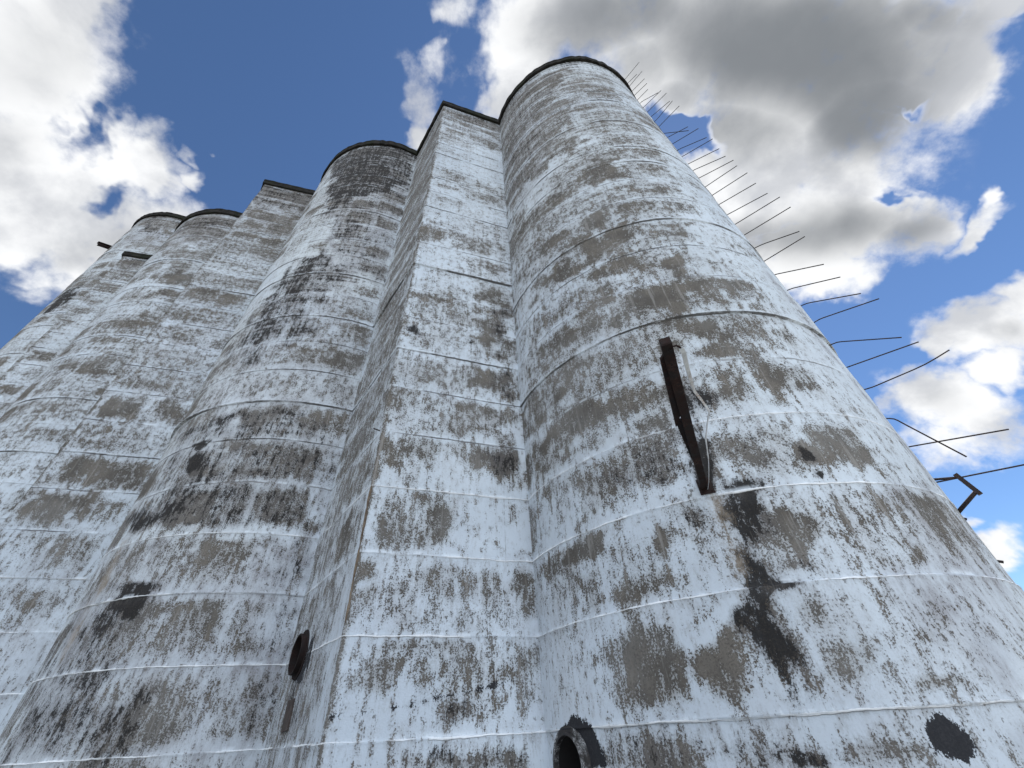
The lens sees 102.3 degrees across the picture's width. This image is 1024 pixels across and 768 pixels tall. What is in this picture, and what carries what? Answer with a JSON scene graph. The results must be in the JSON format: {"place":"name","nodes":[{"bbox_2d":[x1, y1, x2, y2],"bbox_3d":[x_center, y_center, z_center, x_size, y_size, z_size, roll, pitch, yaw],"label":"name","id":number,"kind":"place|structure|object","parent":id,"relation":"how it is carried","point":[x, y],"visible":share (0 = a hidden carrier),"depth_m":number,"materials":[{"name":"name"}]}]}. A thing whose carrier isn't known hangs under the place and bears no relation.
{"place":"outdoors","nodes":[
{"label":"outdoors","id":0,"kind":"place"},
{"bbox_2d":[0,0,1023,590],"label":"sky","id":1,"kind":"structure","parent":0,"point":[891,132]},
{"bbox_3d":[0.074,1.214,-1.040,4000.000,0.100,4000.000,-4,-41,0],"label":"ground","id":2,"kind":"structure","parent":0,"visible":0},
{"bbox_2d":[0,251,152,417],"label":"square bin","id":3,"kind":"object","parent":2,"relation":"on","point":[23,373],"visible":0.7,"depth_m":23.22,"materials":[{"name":"concrete"}]},
{"bbox_2d":[0,212,185,377],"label":"grain silo","id":4,"kind":"object","parent":2,"relation":"on","point":[150,233],"visible":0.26,"depth_m":29.20,"materials":[{"name":"concrete"}]},
{"bbox_2d":[97,241,110,248],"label":"beam end","id":5,"kind":"structure","parent":4,"relation":"attached to","point":[103,245],"depth_m":32.06,"materials":[{"name":"metal"}]},
{"bbox_2d":[0,208,242,525],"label":"grain silo","id":6,"kind":"object","parent":2,"relation":"on","point":[46,412],"visible":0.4,"depth_m":17.84,"materials":[{"name":"concrete"}]},
{"bbox_2d":[0,179,314,735],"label":"square bin","id":7,"kind":"object","parent":2,"relation":"on","point":[61,525],"visible":0.88,"depth_m":13.14,"materials":[{"name":"concrete"}]},
{"bbox_2d":[0,140,417,767],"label":"grain silo","id":8,"kind":"object","parent":2,"relation":"on","point":[172,644],"visible":0.69,"depth_m":9.20,"materials":[{"name":"concrete"}]},
{"bbox_2d":[259,100,549,767],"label":"square bin","id":9,"kind":"object","parent":2,"relation":"on","point":[415,643],"visible":0.91,"depth_m":7.74,"materials":[{"name":"concrete"}]},
{"bbox_2d":[498,56,1023,767],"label":"grain silo","id":10,"kind":"object","parent":2,"relation":"on","point":[820,578],"visible":0.89,"depth_m":6.06,"materials":[{"name":"concrete"}]},
{"bbox_2d":[659,337,715,494],"bbox_3d":[2.171,0.606,4.910,0.362,0.261,3.509,-18,-43,16],"label":"steel bracket","id":11,"kind":"object","parent":10,"relation":"attached to","point":[675,388],"visible":0.98,"depth_m":4.37,"materials":[{"name":"rusted steel"}]},
{"bbox_2d":[933,473,982,513],"bbox_3d":[7.145,1.767,6.634,0.060,0.729,0.547,28,-50,-31],"label":"pipe bracket","id":12,"kind":"object","parent":10,"relation":"attached to","point":[969,499],"visible":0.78,"depth_m":6.51,"materials":[{"name":"metal"}]}
]}

